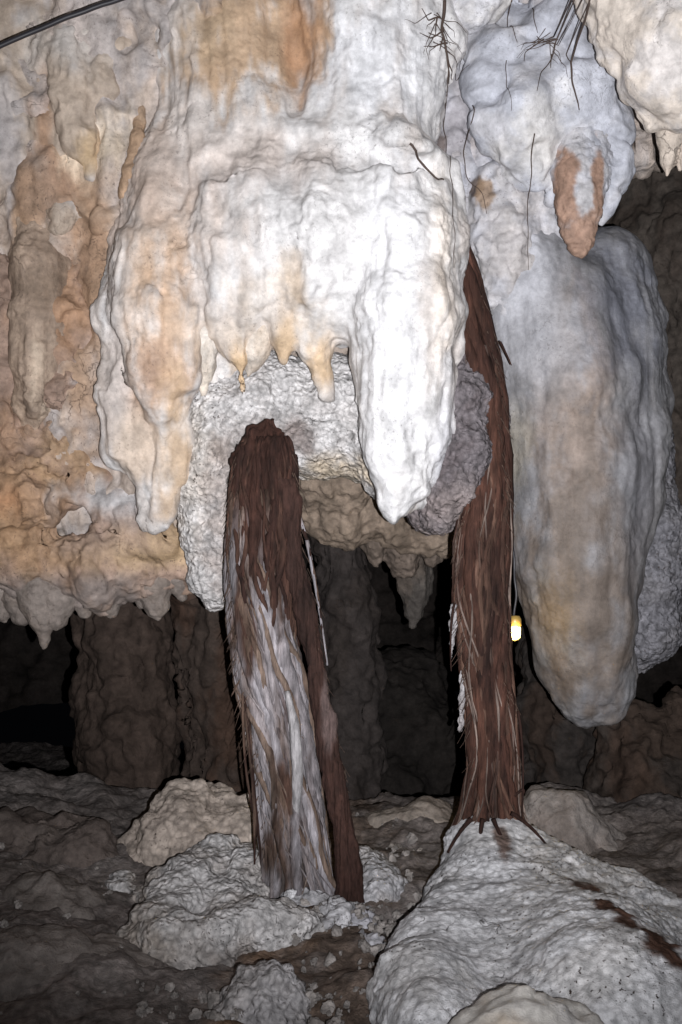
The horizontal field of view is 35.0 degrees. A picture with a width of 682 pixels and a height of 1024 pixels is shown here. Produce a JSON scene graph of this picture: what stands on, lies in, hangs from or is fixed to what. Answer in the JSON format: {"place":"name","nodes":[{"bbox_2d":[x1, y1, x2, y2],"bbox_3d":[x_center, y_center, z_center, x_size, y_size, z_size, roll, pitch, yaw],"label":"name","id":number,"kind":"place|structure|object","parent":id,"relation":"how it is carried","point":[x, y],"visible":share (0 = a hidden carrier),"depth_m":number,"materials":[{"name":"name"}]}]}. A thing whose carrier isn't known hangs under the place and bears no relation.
{"place":"outdoors","nodes":[
{"label":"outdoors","id":0,"kind":"place"},
{"bbox_2d":[0,691,656,748],"label":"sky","id":1,"kind":"structure","parent":0,"point":[52,724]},
{"bbox_2d":[0,0,676,535],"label":"cave wall","id":2,"kind":"structure","parent":0,"point":[46,178],"depth_m":4.96,"materials":[{"name":"stone"}]},
{"bbox_2d":[0,0,124,48],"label":"power cable","id":3,"kind":"object","parent":2,"relation":"attached to","point":[50,24],"visible":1,"depth_m":4.49,"materials":[{"name":"black rubber"}]},
{"bbox_2d":[0,0,131,235],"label":"ribbed flowstone","id":4,"kind":"object","parent":2,"relation":"attached to","point":[81,82],"visible":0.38,"depth_m":4.93,"materials":[{"name":"stone"}]},
{"bbox_2d":[0,216,192,649],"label":"ochre flowstone","id":5,"kind":"object","parent":2,"relation":"attached to","point":[111,561],"visible":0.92,"depth_m":4.98,"materials":[{"name":"stone"}]},
{"bbox_2d":[118,105,146,198],"bbox_3d":[-0.941,-1.644,4.918,0.135,0.470,0.147,0,0,-28],"label":"flowstone rib","id":6,"kind":"object","parent":2,"relation":"attached to","point":[137,135],"visible":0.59,"depth_m":4.88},
{"bbox_2d":[177,350,375,611],"bbox_3d":[-0.210,-0.166,5.076,1.218,1.260,0.563,0,0,0],"label":"rock arch","id":7,"kind":"object","parent":2,"relation":"attached to","point":[225,412],"visible":0.46,"depth_m":4.87,"materials":[{"name":"stone"}]},
{"bbox_2d":[90,0,469,534],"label":"flowstone curtain","id":8,"kind":"object","parent":2,"relation":"hanging from","point":[286,194],"visible":0.98,"depth_m":4.67,"materials":[{"name":"stone"}]},
{"bbox_2d":[409,143,443,179],"bbox_3d":[0.352,-1.497,4.654,0.175,0.139,0.085,0,0,-27],"label":"rootlet","id":9,"kind":"object","parent":8,"relation":"attached to","point":[420,161],"visible":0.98,"depth_m":4.68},
{"bbox_2d":[405,0,469,83],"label":"rootlet","id":10,"kind":"object","parent":8,"relation":"attached to","point":[442,33],"visible":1,"depth_m":4.80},
{"bbox_2d":[443,72,455,261],"bbox_3d":[0.486,-1.526,4.857,0.018,0.967,0.521,0,0,1],"label":"rootlet","id":11,"kind":"object","parent":8,"relation":"attached to","point":[450,157],"visible":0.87,"depth_m":4.87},
{"bbox_2d":[406,354,510,535],"bbox_3d":[0.529,-0.317,4.883,0.519,0.855,0.437,0,0,0],"label":"coral crust","id":12,"kind":"object","parent":8,"relation":"attached to","point":[467,460],"visible":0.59,"depth_m":4.71},
{"bbox_2d":[299,477,454,558],"bbox_3d":[0.224,-0.045,5.870,1.087,0.617,0.600,0,0,-11],"label":"roof ledge","id":13,"kind":"object","parent":2,"relation":"attached to","point":[344,514],"visible":0.42,"depth_m":5.76,"materials":[{"name":"stone"}]},
{"bbox_2d":[359,541,386,566],"bbox_3d":[0.164,0.144,6.096,0.234,0.337,0.225,0,0,0],"label":"stalactite","id":14,"kind":"object","parent":13,"relation":"hanging from","point":[374,552],"visible":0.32,"depth_m":6.05,"materials":[{"name":"stone"}]},
{"bbox_2d":[383,548,420,577],"bbox_3d":[0.324,0.162,6.301,0.412,0.452,0.411,0,0,0],"label":"stalactite","id":15,"kind":"object","parent":13,"relation":"hanging from","point":[403,565],"visible":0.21,"depth_m":6.21,"materials":[{"name":"stone"}]},
{"bbox_2d":[396,557,433,629],"bbox_3d":[0.424,0.380,6.589,0.330,0.674,0.361,0,0,0],"label":"stalactite","id":16,"kind":"object","parent":13,"relation":"hanging from","point":[415,592],"visible":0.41,"depth_m":6.52,"materials":[{"name":"stone"}]},
{"bbox_2d":[417,554,442,567],"bbox_3d":[0.527,0.135,6.187,0.324,0.367,0.331,0,0,0],"label":"stalactite","id":17,"kind":"object","parent":13,"relation":"hanging from","point":[434,560],"visible":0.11,"depth_m":6.14,"materials":[{"name":"stone"}]},
{"bbox_2d":[453,0,512,34],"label":"rounded flowstone","id":18,"kind":"object","parent":2,"relation":"attached to","point":[474,16],"visible":0.74,"depth_m":4.85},
{"bbox_2d":[436,59,562,315],"bbox_3d":[0.778,-1.251,5.173,0.729,2.009,0.438,0,0,0],"label":"lumpy flowstone","id":19,"kind":"object","parent":2,"relation":"attached to","point":[500,240],"visible":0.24,"depth_m":5.02,"materials":[{"name":"stone"}]},
{"bbox_2d":[459,0,635,258],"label":"bulging flowstone","id":20,"kind":"object","parent":2,"relation":"attached to","point":[583,168],"visible":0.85,"depth_m":4.86,"materials":[{"name":"stone"}]},
{"bbox_2d":[463,105,486,213],"bbox_3d":[0.624,-1.614,4.973,0.101,0.468,0.250,0,0,0],"label":"rootlet","id":21,"kind":"object","parent":20,"relation":"attached to","point":[464,157],"visible":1,"depth_m":5.04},
{"bbox_2d":[505,60,511,109],"bbox_3d":[0.742,-1.896,4.801,0.011,0.268,0.126,0,0,-2],"label":"rootlet","id":22,"kind":"object","parent":20,"relation":"attached to","point":[506,84],"visible":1,"depth_m":4.83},
{"bbox_2d":[507,0,516,40],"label":"rootlet","id":23,"kind":"object","parent":20,"relation":"attached to","point":[507,19],"visible":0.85,"depth_m":4.94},
{"bbox_2d":[527,133,534,269],"bbox_3d":[0.859,-1.396,4.898,0.012,0.555,0.242,0,0,3],"label":"rootlet","id":24,"kind":"object","parent":20,"relation":"hanging from","point":[528,194],"visible":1,"depth_m":4.97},
{"bbox_2d":[517,0,590,109],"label":"rootlet","id":25,"kind":"object","parent":20,"relation":"attached to","point":[556,39],"visible":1,"depth_m":4.77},
{"bbox_2d":[491,216,681,728],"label":"giant stalactite","id":26,"kind":"object","parent":2,"relation":"hanging from","point":[597,525],"visible":0.85,"depth_m":5.04},
{"bbox_2d":[513,454,517,615],"bbox_3d":[0.803,0.104,5.054,0.026,0.758,0.160,0,0,3],"label":"lamp cord","id":27,"kind":"object","parent":26,"relation":"attached to","point":[514,580],"visible":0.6,"depth_m":4.98,"materials":[{"name":"black rubber"}]},
{"bbox_2d":[511,615,520,640],"bbox_3d":[0.801,0.536,4.980,0.060,0.120,0.060,0,0,0],"label":"cave lamp","id":28,"kind":"object","parent":27,"relation":"hanging from","point":[516,624],"visible":0.69,"depth_m":4.96,"materials":[{"name":"gold glass"}]},
{"bbox_2d":[574,0,681,175],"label":"corner flowstone","id":29,"kind":"object","parent":2,"relation":"attached to","point":[637,44],"visible":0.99,"depth_m":4.26,"materials":[{"name":"stone"}]},
{"bbox_2d":[0,741,681,1023],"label":"cave floor","id":30,"kind":"structure","parent":0,"point":[48,778],"depth_m":4.57,"materials":[{"name":"soil"}]},
{"bbox_2d":[0,842,4,849],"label":"pebble","id":31,"kind":"object","parent":30,"relation":"on","point":[2,845],"visible":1,"depth_m":4.80,"materials":[{"name":"stone"}]},
{"bbox_2d":[0,918,8,927],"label":"pebble","id":32,"kind":"object","parent":30,"relation":"on","point":[4,923],"visible":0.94,"depth_m":3.98,"materials":[{"name":"stone"}]},
{"bbox_2d":[13,899,22,908],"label":"pebble","id":33,"kind":"object","parent":30,"relation":"on","point":[18,903],"visible":0.98,"depth_m":4.22,"materials":[{"name":"stone"}]},
{"bbox_2d":[2,871,105,919],"bbox_3d":[-1.141,1.754,4.331,0.757,0.603,0.524,0,0,30],"label":"boulder","id":34,"kind":"object","parent":30,"relation":"on","point":[42,891],"visible":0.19,"depth_m":4.30,"materials":[{"name":"stone"}]},
{"bbox_2d":[0,807,118,867],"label":"boulder","id":35,"kind":"object","parent":30,"relation":"on","point":[71,840],"visible":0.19,"depth_m":4.83,"materials":[{"name":"stone"}]},
{"bbox_2d":[62,913,70,918],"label":"pebble","id":36,"kind":"object","parent":30,"relation":"on","point":[67,915],"visible":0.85,"depth_m":4.18,"materials":[{"name":"stone"}]},
{"bbox_2d":[0,924,167,1002],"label":"boulder","id":37,"kind":"object","parent":30,"relation":"on","point":[31,955],"visible":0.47,"depth_m":3.73,"materials":[{"name":"stone"}]},
{"bbox_2d":[68,602,181,789],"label":"limestone column","id":38,"kind":"structure","parent":30,"relation":"on","point":[123,703],"depth_m":6.30,"materials":[{"name":"stone"}]},
{"bbox_2d":[135,1006,146,1017],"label":"pebble","id":39,"kind":"object","parent":30,"relation":"on","point":[140,1011],"visible":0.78,"depth_m":3.41,"materials":[{"name":"stone"}]},
{"bbox_2d":[137,1000,147,1007],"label":"pebble","id":40,"kind":"object","parent":30,"relation":"on","point":[144,1003],"visible":0.62,"depth_m":3.47,"materials":[{"name":"stone"}]},
{"bbox_2d":[145,1007,153,1013],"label":"pebble","id":41,"kind":"object","parent":30,"relation":"on","point":[148,1010],"visible":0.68,"depth_m":3.43,"materials":[{"name":"stone"}]},
{"bbox_2d":[155,985,160,993],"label":"pebble","id":42,"kind":"object","parent":30,"relation":"on","point":[158,989],"visible":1,"depth_m":3.56,"materials":[{"name":"stone"}]},
{"bbox_2d":[164,982,174,991],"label":"pebble","id":43,"kind":"object","parent":30,"relation":"on","point":[169,987],"visible":1,"depth_m":3.57,"materials":[{"name":"stone"}]},
{"bbox_2d":[167,1011,176,1019],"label":"pebble","id":44,"kind":"object","parent":30,"relation":"on","point":[171,1015],"visible":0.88,"depth_m":3.40,"materials":[{"name":"stone"}]},
{"bbox_2d":[170,991,178,998],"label":"pebble","id":45,"kind":"object","parent":30,"relation":"on","point":[174,995],"visible":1,"depth_m":3.53,"materials":[{"name":"stone"}]},
{"bbox_2d":[117,777,257,867],"bbox_3d":[-0.721,1.575,5.030,0.818,0.648,0.626,0,0,0],"label":"boulder","id":46,"kind":"object","parent":30,"relation":"on","point":[182,815],"visible":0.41,"depth_m":4.86,"materials":[{"name":"stone"}]},
{"bbox_2d":[188,1008,201,1019],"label":"pebble","id":47,"kind":"object","parent":30,"relation":"on","point":[195,1013],"visible":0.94,"depth_m":3.40,"materials":[{"name":"stone"}]},
{"bbox_2d":[198,990,206,1003],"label":"pebble","id":48,"kind":"object","parent":30,"relation":"on","point":[202,996],"visible":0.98,"depth_m":3.57,"materials":[{"name":"stone"}]},
{"bbox_2d":[203,1010,211,1018],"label":"pebble","id":49,"kind":"object","parent":30,"relation":"on","point":[206,1014],"visible":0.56,"depth_m":3.38,"materials":[{"name":"stone"}]},
{"bbox_2d":[170,594,250,793],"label":"limestone column","id":50,"kind":"structure","parent":30,"relation":"on","point":[206,707],"depth_m":6.28,"materials":[{"name":"stone"}]},
{"bbox_2d":[207,989,219,1009],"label":"pebble","id":51,"kind":"object","parent":30,"relation":"on","point":[212,997],"visible":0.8,"depth_m":3.54,"materials":[{"name":"stone"}]},
{"bbox_2d":[105,832,326,970],"bbox_3d":[-0.521,1.617,4.337,0.828,0.480,0.920,0,0,-17],"label":"crusted mound","id":52,"kind":"object","parent":30,"relation":"on","point":[207,901],"visible":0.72,"depth_m":4.06,"materials":[{"name":"stone"}]},
{"bbox_2d":[208,1010,224,1020],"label":"pebble","id":53,"kind":"object","parent":30,"relation":"on","point":[215,1015],"visible":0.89,"depth_m":3.37,"materials":[{"name":"stone"}]},
{"bbox_2d":[230,1008,243,1020],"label":"pebble","id":54,"kind":"object","parent":30,"relation":"on","point":[237,1012],"visible":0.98,"depth_m":3.42,"materials":[{"name":"stone"}]},
{"bbox_2d":[212,959,310,1023],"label":"boulder","id":55,"kind":"object","parent":30,"relation":"on","point":[272,991],"visible":0.91,"depth_m":3.47,"materials":[{"name":"stone"}]},
{"bbox_2d":[284,889,296,898],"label":"stone","id":56,"kind":"object","parent":30,"relation":"on","point":[290,893],"visible":0.84,"depth_m":4.24,"materials":[{"name":"stone"}]},
{"bbox_2d":[222,418,364,902],"bbox_3d":[-0.232,0.633,4.534,0.389,2.088,0.648,0,0,-39],"label":"aerial root","id":57,"kind":"object","parent":30,"relation":"on","point":[289,733],"visible":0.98,"depth_m":4.50,"materials":[{"name":"brown plant"}]},
{"bbox_2d":[291,933,300,945],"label":"pebble","id":58,"kind":"object","parent":30,"relation":"on","point":[296,940],"visible":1,"depth_m":4.00,"materials":[{"name":"stone"}]},
{"bbox_2d":[301,966,306,972],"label":"pebble","id":59,"kind":"object","parent":30,"relation":"on","point":[303,969],"visible":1,"depth_m":3.79,"materials":[{"name":"stone"}]},
{"bbox_2d":[300,897,310,905],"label":"pebble","id":60,"kind":"object","parent":30,"relation":"on","point":[304,902],"visible":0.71,"depth_m":4.30,"materials":[{"name":"stone"}]},
{"bbox_2d":[280,887,339,907],"bbox_3d":[-0.157,1.594,4.347,0.348,0.169,0.195,0,0,32],"label":"crusted heap","id":61,"kind":"object","parent":30,"relation":"on","point":[316,897],"visible":0.23,"depth_m":4.32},
{"bbox_2d":[306,990,316,1007],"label":"pebble","id":62,"kind":"object","parent":30,"relation":"on","point":[311,996],"visible":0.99,"depth_m":3.51,"materials":[{"name":"stone"}]},
{"bbox_2d":[310,957,317,965],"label":"pebble","id":63,"kind":"object","parent":30,"relation":"on","point":[313,961],"visible":1,"depth_m":3.83,"materials":[{"name":"stone"}]},
{"bbox_2d":[310,982,317,989],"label":"pebble","id":64,"kind":"object","parent":30,"relation":"on","point":[314,985],"visible":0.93,"depth_m":3.65,"materials":[{"name":"stone"}]},
{"bbox_2d":[311,906,319,912],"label":"pebble","id":65,"kind":"object","parent":30,"relation":"on","point":[315,908],"visible":0.33,"depth_m":4.21,"materials":[{"name":"stone"}]},
{"bbox_2d":[307,1017,324,1023],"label":"pebble","id":66,"kind":"object","parent":30,"relation":"on","point":[313,1020],"visible":1,"depth_m":3.36,"materials":[{"name":"stone"}]},
{"bbox_2d":[315,992,321,1000],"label":"pebble","id":67,"kind":"object","parent":30,"relation":"on","point":[319,996],"visible":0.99,"depth_m":3.52,"materials":[{"name":"stone"}]},
{"bbox_2d":[320,1000,334,1013],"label":"pebble","id":68,"kind":"object","parent":30,"relation":"on","point":[328,1005],"visible":0.92,"depth_m":3.45,"materials":[{"name":"stone"}]},
{"bbox_2d":[325,993,332,998],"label":"pebble","id":69,"kind":"object","parent":30,"relation":"on","point":[329,996],"visible":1,"depth_m":3.53,"materials":[{"name":"stone"}]},
{"bbox_2d":[323,952,335,966],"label":"pebble","id":70,"kind":"object","parent":30,"relation":"on","point":[330,958],"visible":1,"depth_m":3.81,"materials":[{"name":"stone"}]},
{"bbox_2d":[326,1020,336,1023],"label":"pebble","id":71,"kind":"object","parent":30,"relation":"on","point":[330,1022],"visible":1,"depth_m":3.32,"materials":[{"name":"stone"}]},
{"bbox_2d":[331,924,342,936],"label":"pebble","id":72,"kind":"object","parent":30,"relation":"on","point":[336,929],"visible":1,"depth_m":4.01,"materials":[{"name":"stone"}]},
{"bbox_2d":[319,897,354,929],"bbox_3d":[-0.024,1.585,4.200,0.183,0.171,0.215,0,0,-16],"label":"stone","id":73,"kind":"object","parent":30,"relation":"on","point":[337,911],"visible":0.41,"depth_m":4.14,"materials":[{"name":"stone"}]},
{"bbox_2d":[331,1016,344,1023],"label":"pebble","id":74,"kind":"object","parent":30,"relation":"on","point":[338,1020],"visible":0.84,"depth_m":3.35,"materials":[{"name":"stone"}]},
{"bbox_2d":[335,1008,342,1017],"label":"pebble","id":75,"kind":"object","parent":30,"relation":"on","point":[338,1012],"visible":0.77,"depth_m":3.41,"materials":[{"name":"stone"}]},
{"bbox_2d":[343,1000,349,1008],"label":"pebble","id":76,"kind":"object","parent":30,"relation":"on","point":[346,1004],"visible":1,"depth_m":3.49,"materials":[{"name":"stone"}]},
{"bbox_2d":[307,533,388,799],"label":"limestone column","id":77,"kind":"structure","parent":30,"relation":"on","point":[355,667],"depth_m":6.31,"materials":[{"name":"stone"}]},
{"bbox_2d":[353,907,361,917],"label":"pebble","id":78,"kind":"object","parent":30,"relation":"on","point":[358,911],"visible":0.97,"depth_m":4.16,"materials":[{"name":"stone"}]},
{"bbox_2d":[355,903,364,911],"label":"pebble","id":79,"kind":"object","parent":30,"relation":"on","point":[359,905],"visible":0.55,"depth_m":4.21,"materials":[{"name":"stone"}]},
{"bbox_2d":[358,939,370,952],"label":"pebble","id":80,"kind":"object","parent":30,"relation":"on","point":[364,945],"visible":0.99,"depth_m":3.90,"materials":[{"name":"stone"}]},
{"bbox_2d":[349,906,380,929],"bbox_3d":[0.059,1.624,4.221,0.225,0.176,0.191,0,0,-25],"label":"stone","id":81,"kind":"object","parent":30,"relation":"on","point":[364,922],"visible":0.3,"depth_m":4.15,"materials":[{"name":"stone"}]},
{"bbox_2d":[367,922,374,931],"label":"pebble","id":82,"kind":"object","parent":30,"relation":"on","point":[371,925],"visible":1,"depth_m":4.05,"materials":[{"name":"stone"}]},
{"bbox_2d":[358,929,384,953],"bbox_3d":[0.100,1.621,4.005,0.168,0.146,0.123,0,0,44],"label":"stone","id":83,"kind":"object","parent":30,"relation":"on","point":[372,938],"visible":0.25,"depth_m":3.98,"materials":[{"name":"stone"}]},
{"bbox_2d":[369,944,381,956],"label":"pebble","id":84,"kind":"object","parent":30,"relation":"on","point":[374,950],"visible":1,"depth_m":3.88,"materials":[{"name":"stone"}]},
{"bbox_2d":[372,915,380,923],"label":"pebble","id":85,"kind":"object","parent":30,"relation":"on","point":[376,919],"visible":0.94,"depth_m":4.17,"materials":[{"name":"stone"}]},
{"bbox_2d":[372,925,383,934],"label":"pebble","id":86,"kind":"object","parent":30,"relation":"on","point":[379,929],"visible":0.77,"depth_m":4.03,"materials":[{"name":"stone"}]},
{"bbox_2d":[377,920,385,928],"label":"pebble","id":87,"kind":"object","parent":30,"relation":"on","point":[382,924],"visible":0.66,"depth_m":4.10,"materials":[{"name":"stone"}]},
{"bbox_2d":[380,944,385,952],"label":"pebble","id":88,"kind":"object","parent":30,"relation":"on","point":[382,949],"visible":0.65,"depth_m":3.91,"materials":[{"name":"stone"}]},
{"bbox_2d":[359,845,408,907],"bbox_3d":[0.156,1.618,4.628,0.312,0.311,0.462,0,0,0],"label":"crusted rock","id":89,"kind":"object","parent":30,"relation":"on","point":[383,878],"visible":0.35,"depth_m":4.52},
{"bbox_2d":[383,922,398,936],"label":"pebble","id":90,"kind":"object","parent":30,"relation":"on","point":[392,927],"visible":0.82,"depth_m":4.14,"materials":[{"name":"stone"}]},
{"bbox_2d":[388,851,396,861],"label":"pebble","id":91,"kind":"object","parent":30,"relation":"on","point":[391,856],"visible":0.82,"depth_m":4.98,"materials":[{"name":"stone"}]},
{"bbox_2d":[392,909,401,919],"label":"pebble","id":92,"kind":"object","parent":30,"relation":"on","point":[396,912],"visible":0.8,"depth_m":4.32,"materials":[{"name":"stone"}]},
{"bbox_2d":[388,843,406,849],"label":"stone","id":93,"kind":"object","parent":30,"relation":"on","point":[391,845],"visible":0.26,"depth_m":5.20,"materials":[{"name":"stone"}]},
{"bbox_2d":[395,914,406,922],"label":"pebble","id":94,"kind":"object","parent":30,"relation":"on","point":[398,918],"visible":0.51,"depth_m":4.29,"materials":[{"name":"stone"}]},
{"bbox_2d":[401,850,410,855],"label":"pebble","id":95,"kind":"object","parent":30,"relation":"on","point":[406,853],"visible":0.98,"depth_m":5.00,"materials":[{"name":"stone"}]},
{"bbox_2d":[363,795,453,827],"bbox_3d":[0.326,1.645,5.602,0.556,0.326,0.342,0,0,0],"label":"boulder","id":96,"kind":"object","parent":30,"relation":"on","point":[436,810],"visible":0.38,"depth_m":5.52,"materials":[{"name":"stone"}]},
{"bbox_2d":[405,869,413,877],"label":"pebble","id":97,"kind":"object","parent":30,"relation":"on","point":[408,873],"visible":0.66,"depth_m":4.71,"materials":[{"name":"stone"}]},
{"bbox_2d":[405,832,417,843],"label":"pebble","id":98,"kind":"object","parent":30,"relation":"on","point":[412,838],"visible":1,"depth_m":5.23,"materials":[{"name":"stone"}]},
{"bbox_2d":[407,902,416,911],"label":"pebble","id":99,"kind":"object","parent":30,"relation":"on","point":[411,906],"visible":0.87,"depth_m":4.42,"materials":[{"name":"stone"}]},
{"bbox_2d":[412,891,422,900],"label":"pebble","id":100,"kind":"object","parent":30,"relation":"on","point":[417,895],"visible":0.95,"depth_m":4.48,"materials":[{"name":"stone"}]},
{"bbox_2d":[379,646,465,797],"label":"rock wall","id":101,"kind":"structure","parent":30,"relation":"on","point":[419,714],"depth_m":8.04,"materials":[{"name":"stone"}]},
{"bbox_2d":[366,816,681,1023],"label":"pale mound","id":102,"kind":"object","parent":30,"relation":"on","point":[518,902],"visible":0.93,"depth_m":3.57,"materials":[{"name":"stone"}]},
{"bbox_2d":[447,246,546,852],"bbox_3d":[0.640,0.064,4.712,0.442,2.755,0.430,0,0,0],"label":"aerial root","id":103,"kind":"object","parent":102,"relation":"on","point":[480,625],"visible":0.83,"depth_m":4.68,"materials":[{"name":"brown plant"}]},
{"bbox_2d":[448,984,603,1023],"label":"boulder","id":104,"kind":"object","parent":30,"relation":"on","point":[515,1004],"visible":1,"depth_m":2.98,"materials":[{"name":"stone"}]},
{"bbox_2d":[515,619,596,791],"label":"rock wall","id":105,"kind":"structure","parent":30,"relation":"on","point":[559,748],"depth_m":6.64,"materials":[{"name":"stone"}]},
{"bbox_2d":[524,784,626,854],"bbox_3d":[1.151,1.637,5.360,0.626,0.537,0.427,0,0,0],"label":"boulder","id":106,"kind":"object","parent":30,"relation":"on","point":[573,819],"visible":0.35,"depth_m":5.23,"materials":[{"name":"stone"}]},
{"bbox_2d":[583,685,681,802],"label":"rock wall","id":107,"kind":"structure","parent":30,"relation":"on","point":[638,750],"depth_m":6.08,"materials":[{"name":"stone"}]},
{"bbox_2d":[0,532,681,711],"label":"cave wall","id":108,"kind":"structure","parent":0,"point":[32,672],"depth_m":11.35,"materials":[{"name":"stone"}]},
{"bbox_2d":[600,168,681,620],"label":"rock wall","id":109,"kind":"structure","parent":0,"point":[648,213],"depth_m":6.42,"materials":[{"name":"stone"}]}
]}

